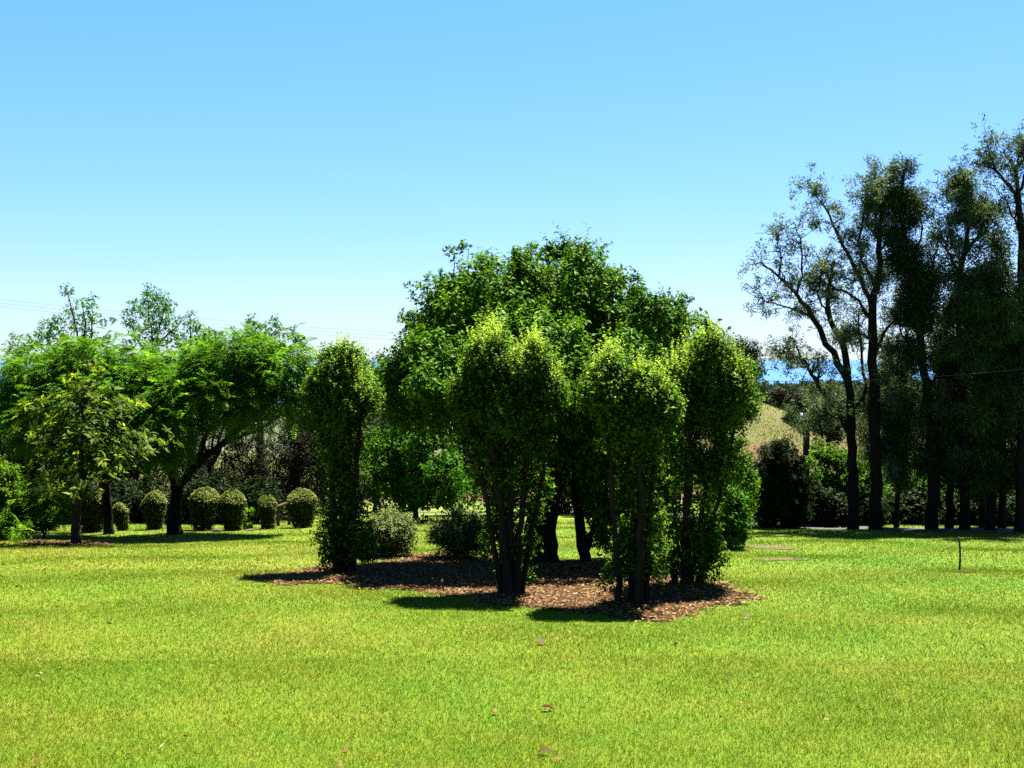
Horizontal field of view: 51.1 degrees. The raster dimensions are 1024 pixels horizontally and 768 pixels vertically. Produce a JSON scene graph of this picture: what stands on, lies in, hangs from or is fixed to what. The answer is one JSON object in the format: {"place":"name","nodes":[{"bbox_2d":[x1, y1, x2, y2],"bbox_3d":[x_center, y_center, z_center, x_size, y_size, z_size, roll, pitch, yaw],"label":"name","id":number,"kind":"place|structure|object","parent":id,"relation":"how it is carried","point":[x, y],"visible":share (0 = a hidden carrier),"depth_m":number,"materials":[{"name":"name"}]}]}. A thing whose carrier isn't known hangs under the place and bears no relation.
{"place":"outdoors","nodes":[
{"label":"outdoors","id":0,"kind":"place"},
{"bbox_2d":[275,502,290,525],"bbox_3d":[-8.311,4.765,38.967,0.154,0.918,0.841,1,2,30],"label":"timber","id":1,"kind":"object","parent":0,"point":[279,506],"visible":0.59,"depth_m":38.72,"materials":[{"name":"brown wood"}]},
{"bbox_2d":[284,511,526,512],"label":"path","id":2,"kind":"structure","parent":0,"point":[427,511],"depth_m":54.70,"materials":[{"name":"grey concrete"}]},
{"bbox_2d":[0,360,932,401],"bbox_3d":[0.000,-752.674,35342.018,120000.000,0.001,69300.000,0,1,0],"label":"sea","id":3,"kind":"structure","parent":0,"point":[775,377],"depth_m":4663.14,"materials":[{"name":"liquid"}]},
{"bbox_2d":[0,393,1023,767],"bbox_3d":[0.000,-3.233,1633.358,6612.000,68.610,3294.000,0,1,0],"label":"ground","id":4,"kind":"structure","parent":0,"point":[772,431],"depth_m":9.76,"materials":[{"name":"green plant"}]},
{"bbox_2d":[0,454,33,538],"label":"leafy shrub","id":5,"kind":"object","parent":4,"relation":"on","point":[9,490],"visible":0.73,"depth_m":29.48,"materials":[{"name":"green plant"}]},
{"bbox_2d":[0,498,41,540],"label":"fern shrub","id":6,"kind":"object","parent":4,"relation":"on","point":[27,520],"visible":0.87,"depth_m":29.19,"materials":[{"name":"green plant"}]},
{"bbox_2d":[24,486,68,530],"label":"trimmed shrub","id":7,"kind":"object","parent":4,"relation":"on","point":[38,490],"visible":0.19,"depth_m":35.81,"materials":[{"name":"green plant"}]},
{"bbox_2d":[0,386,96,488],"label":"background tree","id":8,"kind":"object","parent":4,"relation":"on","point":[32,471],"visible":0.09,"depth_m":45.27,"materials":[{"name":"green plant"}]},
{"bbox_2d":[17,479,80,538],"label":"fern shrub","id":9,"kind":"object","parent":4,"relation":"on","point":[46,512],"visible":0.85,"depth_m":29.93,"materials":[{"name":"green plant"}]},
{"bbox_2d":[1,281,105,478],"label":"sparse tree","id":10,"kind":"object","parent":4,"relation":"on","point":[48,334],"visible":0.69,"depth_m":48.83,"materials":[{"name":"green plant"}]},
{"bbox_2d":[17,541,114,544],"bbox_3d":[-11.692,4.191,28.204,2.550,0.176,1.500,0,1,0],"label":"soil patch","id":11,"kind":"object","parent":4,"relation":"on","point":[65,542],"visible":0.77,"depth_m":28.07,"materials":[{"name":"brown soil"}]},
{"bbox_2d":[5,357,183,543],"bbox_3d":[-11.069,1.765,28.337,5.122,4.993,4.633,0,1,0],"label":"young tree","id":12,"kind":"object","parent":11,"relation":"on","point":[86,390],"visible":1,"depth_m":27.82,"materials":[{"name":"green plant"}]},
{"bbox_2d":[38,475,95,523],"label":"leafy bush","id":13,"kind":"object","parent":4,"relation":"on","point":[70,484],"visible":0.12,"depth_m":40.42,"materials":[{"name":"green plant"}]},
{"bbox_2d":[0,317,177,534],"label":"feathery tree","id":14,"kind":"object","parent":4,"relation":"on","point":[19,378],"visible":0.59,"depth_m":32.05,"materials":[{"name":"green plant"}]},
{"bbox_2d":[74,488,103,532],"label":"trimmed shrub","id":15,"kind":"object","parent":4,"relation":"on","point":[92,522],"visible":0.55,"depth_m":33.84,"materials":[{"name":"green plant"}]},
{"bbox_2d":[72,476,137,521],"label":"leafy bush","id":16,"kind":"object","parent":4,"relation":"on","point":[121,487],"visible":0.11,"depth_m":40.49,"materials":[{"name":"green plant"}]},
{"bbox_2d":[112,502,129,530],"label":"trimmed shrub","id":17,"kind":"object","parent":4,"relation":"on","point":[120,512],"visible":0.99,"depth_m":34.44,"materials":[{"name":"green plant"}]},
{"bbox_2d":[47,353,196,493],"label":"background tree","id":18,"kind":"object","parent":4,"relation":"on","point":[133,473],"visible":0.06,"depth_m":46.41,"materials":[{"name":"green plant"}]},
{"bbox_2d":[111,472,170,523],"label":"leafy bush","id":19,"kind":"object","parent":4,"relation":"on","point":[132,502],"visible":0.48,"depth_m":40.19,"materials":[{"name":"green plant"}]},
{"bbox_2d":[119,282,185,492],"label":"sparse tree","id":20,"kind":"object","parent":4,"relation":"on","point":[157,299],"visible":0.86,"depth_m":48.95,"materials":[{"name":"green plant"}]},
{"bbox_2d":[140,489,166,529],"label":"trimmed shrub","id":21,"kind":"object","parent":4,"relation":"on","point":[153,505],"visible":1,"depth_m":34.88,"materials":[{"name":"green plant"}]},
{"bbox_2d":[138,477,211,524],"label":"leafy bush","id":22,"kind":"object","parent":4,"relation":"on","point":[185,501],"visible":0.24,"depth_m":40.23,"materials":[{"name":"green plant"}]},
{"bbox_2d":[175,309,223,489],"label":"sparse tree","id":23,"kind":"object","parent":4,"relation":"on","point":[196,328],"visible":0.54,"depth_m":49.94,"materials":[{"name":"green plant"}]},
{"bbox_2d":[188,486,219,530],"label":"trimmed shrub","id":24,"kind":"object","parent":4,"relation":"on","point":[201,515],"visible":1,"depth_m":34.68,"materials":[{"name":"green plant"}]},
{"bbox_2d":[183,471,238,523],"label":"leafy bush","id":25,"kind":"object","parent":4,"relation":"on","point":[220,487],"visible":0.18,"depth_m":40.44,"materials":[{"name":"green plant"}]},
{"bbox_2d":[115,320,317,534],"bbox_3d":[-8.939,1.394,32.574,6.320,6.678,5.684,-1,2,-39],"label":"feathery tree","id":26,"kind":"object","parent":4,"relation":"on","point":[211,375],"visible":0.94,"depth_m":31.36,"materials":[{"name":"green plant"}]},
{"bbox_2d":[154,387,289,499],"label":"background tree","id":27,"kind":"object","parent":4,"relation":"on","point":[208,466],"visible":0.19,"depth_m":45.77,"materials":[{"name":"green plant"}]},
{"bbox_2d":[219,489,247,530],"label":"trimmed shrub","id":28,"kind":"object","parent":4,"relation":"on","point":[232,512],"visible":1,"depth_m":35.07,"materials":[{"name":"green plant"}]},
{"bbox_2d":[208,420,293,510],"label":"background tree","id":29,"kind":"object","parent":4,"relation":"on","point":[247,449],"visible":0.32,"depth_m":47.24,"materials":[{"name":"green plant"}]},
{"bbox_2d":[242,507,259,529],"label":"plant","id":30,"kind":"object","parent":4,"relation":"on","point":[248,525],"visible":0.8,"depth_m":36.06,"materials":[{"name":"green plant"}]},
{"bbox_2d":[227,474,286,522],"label":"leafy bush","id":31,"kind":"object","parent":4,"relation":"on","point":[253,495],"visible":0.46,"depth_m":40.28,"materials":[{"name":"green plant"}]},
{"bbox_2d":[238,312,285,486],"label":"sparse tree","id":32,"kind":"object","parent":4,"relation":"on","point":[276,326],"visible":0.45,"depth_m":48.82,"materials":[{"name":"green plant"}]},
{"bbox_2d":[257,495,276,528],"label":"trimmed shrub","id":33,"kind":"object","parent":4,"relation":"on","point":[267,506],"visible":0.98,"depth_m":36.18,"materials":[{"name":"green plant"}]},
{"bbox_2d":[255,414,329,518],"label":"background tree","id":34,"kind":"object","parent":4,"relation":"on","point":[301,462],"visible":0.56,"depth_m":45.33,"materials":[{"name":"green plant"}]},
{"bbox_2d":[286,487,316,527],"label":"trimmed shrub","id":35,"kind":"object","parent":4,"relation":"on","point":[301,504],"visible":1,"depth_m":36.68,"materials":[{"name":"green plant"}]},
{"bbox_2d":[278,398,370,513],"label":"background tree","id":36,"kind":"object","parent":4,"relation":"on","point":[324,492],"visible":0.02,"depth_m":51.60,"materials":[{"name":"green plant"}]},
{"bbox_2d":[351,402,393,513],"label":"olive tree","id":37,"kind":"object","parent":4,"relation":"on","point":[368,428],"visible":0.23,"depth_m":49.63,"materials":[{"name":"green plant"}]},
{"bbox_2d":[351,349,419,510],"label":"background tree","id":38,"kind":"object","parent":4,"relation":"on","point":[370,361],"visible":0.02,"depth_m":54.62,"materials":[{"name":"green plant"}]},
{"bbox_2d":[357,500,422,557],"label":"bush","id":39,"kind":"object","parent":4,"relation":"on","point":[396,535],"visible":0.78,"depth_m":22.82,"materials":[{"name":"green plant"}]},
{"bbox_2d":[361,423,482,522],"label":"citrus tree","id":40,"kind":"object","parent":4,"relation":"on","point":[436,481],"visible":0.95,"depth_m":41.85,"materials":[{"name":"green plant"}]},
{"bbox_2d":[420,501,494,558],"bbox_3d":[-1.107,3.182,22.698,1.692,1.428,1.488,0,1,0],"label":"bush","id":41,"kind":"object","parent":4,"relation":"on","point":[455,536],"visible":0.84,"depth_m":22.54,"materials":[{"name":"green plant"}]},
{"bbox_2d":[447,426,531,511],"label":"background tree","id":42,"kind":"object","parent":4,"relation":"on","point":[465,459],"visible":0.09,"depth_m":49.43,"materials":[{"name":"green plant"}]},
{"bbox_2d":[245,554,759,620],"bbox_3d":[0.248,3.321,18.651,9.741,1.156,7.503,1,2,38],"label":"mulch bed","id":43,"kind":"object","parent":4,"relation":"on","point":[421,575],"visible":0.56,"depth_m":16.76,"materials":[{"name":"brown wood"}]},
{"bbox_2d":[294,328,385,572],"bbox_3d":[-3.060,1.262,19.259,1.640,4.523,1.726,0,1,0],"label":"columnar shrub","id":44,"kind":"object","parent":43,"relation":"on","point":[342,393],"visible":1,"depth_m":19.13,"materials":[{"name":"green plant"}]},
{"bbox_2d":[439,308,577,595],"bbox_3d":[-0.035,1.030,15.614,2.015,4.325,1.924,0,1,0],"label":"columnar shrub","id":45,"kind":"object","parent":43,"relation":"on","point":[497,387],"visible":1,"depth_m":15.49,"materials":[{"name":"green plant"}]},
{"bbox_2d":[568,323,688,605],"bbox_3d":[1.592,1.122,14.561,1.698,3.907,1.481,0,1,0],"label":"columnar shrub","id":46,"kind":"object","parent":43,"relation":"on","point":[638,409],"visible":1,"depth_m":14.41,"materials":[{"name":"green plant"}]},
{"bbox_2d":[0,540,1007,764],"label":"leaf litter","id":47,"kind":"object","parent":4,"relation":"on","point":[477,593],"visible":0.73,"depth_m":17.23,"materials":[{"name":"brown plant"}]},
{"bbox_2d":[537,638,544,643],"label":"fallen leaf","id":48,"kind":"object","parent":4,"relation":"on","point":[541,640],"visible":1,"depth_m":10.68,"materials":[{"name":"beige plant"}]},
{"bbox_2d":[538,747,550,751],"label":"fallen leaf","id":49,"kind":"object","parent":4,"relation":"on","point":[544,749],"visible":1,"depth_m":6.67,"materials":[{"name":"brown plant"}]},
{"bbox_2d":[368,221,733,563],"bbox_3d":[0.684,0.279,21.194,7.609,7.172,6.919,0,1,0],"label":"broadleaf tree","id":50,"kind":"object","parent":4,"relation":"on","point":[573,302],"visible":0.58,"depth_m":20.52,"materials":[{"name":"green plant"}]},
{"bbox_2d":[525,468,586,514],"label":"background tree","id":51,"kind":"object","parent":4,"relation":"on","point":[565,504],"visible":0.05,"depth_m":50.97,"materials":[{"name":"green plant"}]},
{"bbox_2d":[652,318,768,585],"bbox_3d":[3.022,1.200,16.733,1.928,4.490,2.072,0,1,0],"label":"columnar shrub","id":52,"kind":"object","parent":4,"relation":"on","point":[714,374],"visible":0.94,"depth_m":16.52,"materials":[{"name":"green plant"}]},
{"bbox_2d":[694,431,761,529],"bbox_3d":[6.251,2.901,31.114,2.099,3.177,2.231,0,1,20],"label":"leafy shrub","id":53,"kind":"object","parent":4,"relation":"on","point":[751,478],"visible":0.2,"depth_m":30.67,"materials":[{"name":"green plant"}]},
{"bbox_2d":[709,481,753,550],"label":"leafy shrub","id":54,"kind":"object","parent":4,"relation":"on","point":[734,533],"visible":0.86,"depth_m":25.73,"materials":[{"name":"green plant"}]},
{"bbox_2d":[692,330,770,503],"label":"background tree","id":55,"kind":"object","parent":4,"relation":"on","point":[750,351],"visible":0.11,"depth_m":59.29,"materials":[{"name":"green plant"}]},
{"bbox_2d":[755,394,779,407],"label":"olive tree","id":56,"kind":"object","parent":4,"relation":"on","point":[770,402],"visible":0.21,"depth_m":139.21,"materials":[{"name":"green plant"}]},
{"bbox_2d":[745,545,793,549],"bbox_3d":[6.393,4.052,26.575,1.200,0.124,1.350,0,1,0],"label":"soil patch","id":57,"kind":"object","parent":4,"relation":"on","point":[773,547],"visible":0.98,"depth_m":26.42,"materials":[{"name":"beige soil"}]},
{"bbox_2d":[768,385,788,409],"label":"olive tree","id":58,"kind":"object","parent":4,"relation":"on","point":[778,395],"visible":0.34,"depth_m":149.03,"materials":[{"name":"green plant"}]},
{"bbox_2d":[748,432,815,528],"bbox_3d":[9.221,3.412,37.070,2.349,3.480,2.543,0,1,0],"label":"clipped bush","id":59,"kind":"object","parent":4,"relation":"on","point":[785,480],"visible":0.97,"depth_m":36.52,"materials":[{"name":"green plant"}]},
{"bbox_2d":[758,557,805,560],"bbox_3d":[5.531,3.605,21.946,1.243,0.106,0.866,-1,2,-31],"label":"soil patch","id":60,"kind":"object","parent":4,"relation":"on","point":[772,559],"visible":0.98,"depth_m":21.87,"materials":[{"name":"beige soil"}]},
{"bbox_2d":[695,401,889,493],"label":"meadow grass","id":61,"kind":"structure","parent":4,"relation":"on","point":[776,407],"depth_m":115.61,"materials":[{"name":"plant"}]},
{"bbox_2d":[783,385,822,422],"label":"olive tree","id":62,"kind":"object","parent":4,"relation":"on","point":[790,395],"visible":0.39,"depth_m":119.34,"materials":[{"name":"green plant"}]},
{"bbox_2d":[801,400,809,475],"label":"wooden post","id":63,"kind":"object","parent":4,"relation":"on","point":[806,446],"visible":0.36,"depth_m":40.48,"materials":[{"name":"brown wood"}]},
{"bbox_2d":[737,199,890,529],"bbox_3d":[10.344,-0.593,36.798,5.628,11.362,3.039,0,1,0],"label":"tall tree","id":64,"kind":"object","parent":4,"relation":"on","point":[821,409],"visible":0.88,"depth_m":36.41,"materials":[{"name":"green plant"}]},
{"bbox_2d":[799,388,858,472],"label":"olive tree","id":65,"kind":"object","parent":4,"relation":"on","point":[829,437],"visible":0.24,"depth_m":84.73,"materials":[{"name":"green plant"}]},
{"bbox_2d":[797,476,862,527],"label":"leafy bush","id":66,"kind":"object","parent":4,"relation":"on","point":[829,507],"visible":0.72,"depth_m":37.98,"materials":[{"name":"green plant"}]},
{"bbox_2d":[801,434,867,504],"bbox_3d":[11.931,3.779,40.030,2.961,3.705,2.776,0,1,0],"label":"leafy bush","id":67,"kind":"object","parent":4,"relation":"on","point":[825,458],"visible":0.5,"depth_m":39.67,"materials":[{"name":"green plant"}]},
{"bbox_2d":[786,153,938,529],"bbox_3d":[11.841,-1.367,36.048,4.371,12.823,3.522,-1,2,-29],"label":"tall tree","id":68,"kind":"object","parent":4,"relation":"on","point":[873,196],"visible":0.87,"depth_m":35.86,"materials":[{"name":"green plant"}]},
{"bbox_2d":[845,482,893,525],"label":"leafy bush","id":69,"kind":"object","parent":4,"relation":"on","point":[864,516],"visible":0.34,"depth_m":38.67,"materials":[{"name":"green plant"}]},
{"bbox_2d":[844,446,894,498],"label":"leafy bush","id":70,"kind":"object","parent":4,"relation":"on","point":[866,476],"visible":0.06,"depth_m":41.32,"materials":[{"name":"green plant"}]},
{"bbox_2d":[753,379,1012,438],"bbox_3d":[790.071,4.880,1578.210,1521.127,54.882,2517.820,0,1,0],"label":"woodland","id":71,"kind":"object","parent":4,"relation":"on","point":[786,385],"visible":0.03,"depth_m":1697.15,"materials":[{"name":"green plant"}]},
{"bbox_2d":[845,398,924,484],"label":"olive tree","id":72,"kind":"object","parent":4,"relation":"on","point":[858,427],"visible":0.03,"depth_m":79.97,"materials":[{"name":"green plant"}]},
{"bbox_2d":[867,329,920,526],"bbox_3d":[13.494,1.598,37.523,2.067,7.106,2.591,0,1,0],"label":"tall tree","id":73,"kind":"object","parent":4,"relation":"on","point":[905,477],"visible":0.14,"depth_m":37.30,"materials":[{"name":"green plant"}]},
{"bbox_2d":[882,453,927,495],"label":"leafy bush","id":74,"kind":"object","parent":4,"relation":"on","point":[914,481],"visible":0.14,"depth_m":43.59,"materials":[{"name":"green plant"}]},
{"bbox_2d":[884,481,941,525],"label":"leafy bush","id":75,"kind":"object","parent":4,"relation":"on","point":[912,508],"visible":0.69,"depth_m":39.21,"materials":[{"name":"green plant"}]},
{"bbox_2d":[875,152,960,529],"bbox_3d":[13.545,-1.377,35.682,3.285,12.661,3.180,0,1,0],"label":"tall tree","id":76,"kind":"object","parent":4,"relation":"on","point":[918,283],"visible":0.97,"depth_m":35.17,"materials":[{"name":"green plant"}]},
{"bbox_2d":[939,475,959,495],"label":"leafy bush","id":77,"kind":"object","parent":4,"relation":"on","point":[941,491],"visible":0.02,"depth_m":43.32,"materials":[{"name":"green plant"}]},
{"bbox_2d":[927,490,972,524],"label":"leafy bush","id":78,"kind":"object","parent":4,"relation":"on","point":[942,505],"visible":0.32,"depth_m":39.77,"materials":[{"name":"green plant"}]},
{"bbox_2d":[916,320,984,527],"bbox_3d":[14.785,1.212,35.984,2.115,7.572,2.641,0,1,0],"label":"tall tree","id":79,"kind":"object","parent":4,"relation":"on","point":[949,516],"visible":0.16,"depth_m":35.92,"materials":[{"name":"green plant"}]},
{"bbox_2d":[958,537,960,569],"bbox_3d":[8.242,3.178,19.719,0.061,0.722,0.031,0,1,0],"label":"stake","id":80,"kind":"object","parent":4,"relation":"on","point":[959,553],"visible":0.85,"depth_m":19.71,"materials":[{"name":"wood"}]},
{"bbox_2d":[944,570,976,571],"bbox_3d":[8.106,3.376,19.303,0.550,0.087,0.600,0,1,0],"label":"soil patch","id":81,"kind":"object","parent":4,"relation":"on","point":[960,571],"visible":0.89,"depth_m":19.22,"materials":[{"name":"brown soil"}]},
{"bbox_2d":[907,154,1023,529],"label":"tall tree","id":82,"kind":"object","parent":4,"relation":"on","point":[959,191],"visible":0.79,"depth_m":34.82,"materials":[{"name":"green plant"}]},
{"bbox_2d":[958,495,998,525],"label":"leafy bush","id":83,"kind":"object","parent":4,"relation":"on","point":[974,516],"visible":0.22,"depth_m":39.48,"materials":[{"name":"green plant"}]},
{"bbox_2d":[938,262,1023,530],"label":"tall tree","id":84,"kind":"object","parent":4,"relation":"on","point":[987,316],"visible":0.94,"depth_m":34.10,"materials":[{"name":"green plant"}]},
{"bbox_2d":[956,371,1006,527],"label":"tall tree","id":85,"kind":"object","parent":4,"relation":"on","point":[981,512],"visible":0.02,"depth_m":36.52,"materials":[{"name":"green plant"}]},
{"bbox_2d":[959,113,1023,531],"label":"tall tree","id":86,"kind":"object","parent":4,"relation":"on","point":[990,160],"visible":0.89,"depth_m":33.90,"materials":[{"name":"green plant"}]},
{"bbox_2d":[973,322,1016,527],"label":"tall tree","id":87,"kind":"object","parent":4,"relation":"on","point":[1001,515],"visible":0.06,"depth_m":35.62,"materials":[{"name":"green plant"}]},
{"bbox_2d":[996,492,1015,526],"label":"leafy bush","id":88,"kind":"object","parent":4,"relation":"on","point":[1010,510],"visible":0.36,"depth_m":38.87,"materials":[{"name":"green plant"}]},
{"bbox_2d":[0,0,1023,359],"label":"sky","id":89,"kind":"structure","parent":0,"point":[301,161],"materials":[{"name":"blue"}]},
{"bbox_2d":[672,512,1023,532],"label":"driveway","id":90,"kind":"structure","parent":0,"point":[1003,530],"depth_m":35.70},
{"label":"utility pole","id":91,"kind":"object","parent":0,"visible":0},
{"bbox_2d":[3,303,384,335],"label":"overhead cable","id":92,"kind":"object","parent":91,"relation":"attached to","point":[181,320],"visible":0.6,"depth_m":41.67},
{"bbox_2d":[7,307,394,339],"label":"overhead cable","id":93,"kind":"object","parent":91,"relation":"attached to","point":[198,325],"visible":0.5,"depth_m":41.76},
{"bbox_2d":[0,299,407,333],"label":"overhead cable","id":94,"kind":"object","parent":91,"relation":"attached to","point":[187,317],"visible":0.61,"depth_m":41.70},
{"bbox_2d":[790,369,1021,381],"bbox_3d":[11.101,-0.669,35.493,0.017,1.253,22.280,-1,2,-40],"label":"overhead cable","id":95,"kind":"object","parent":91,"relation":"attached to","point":[916,377],"visible":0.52,"depth_m":33.53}
]}

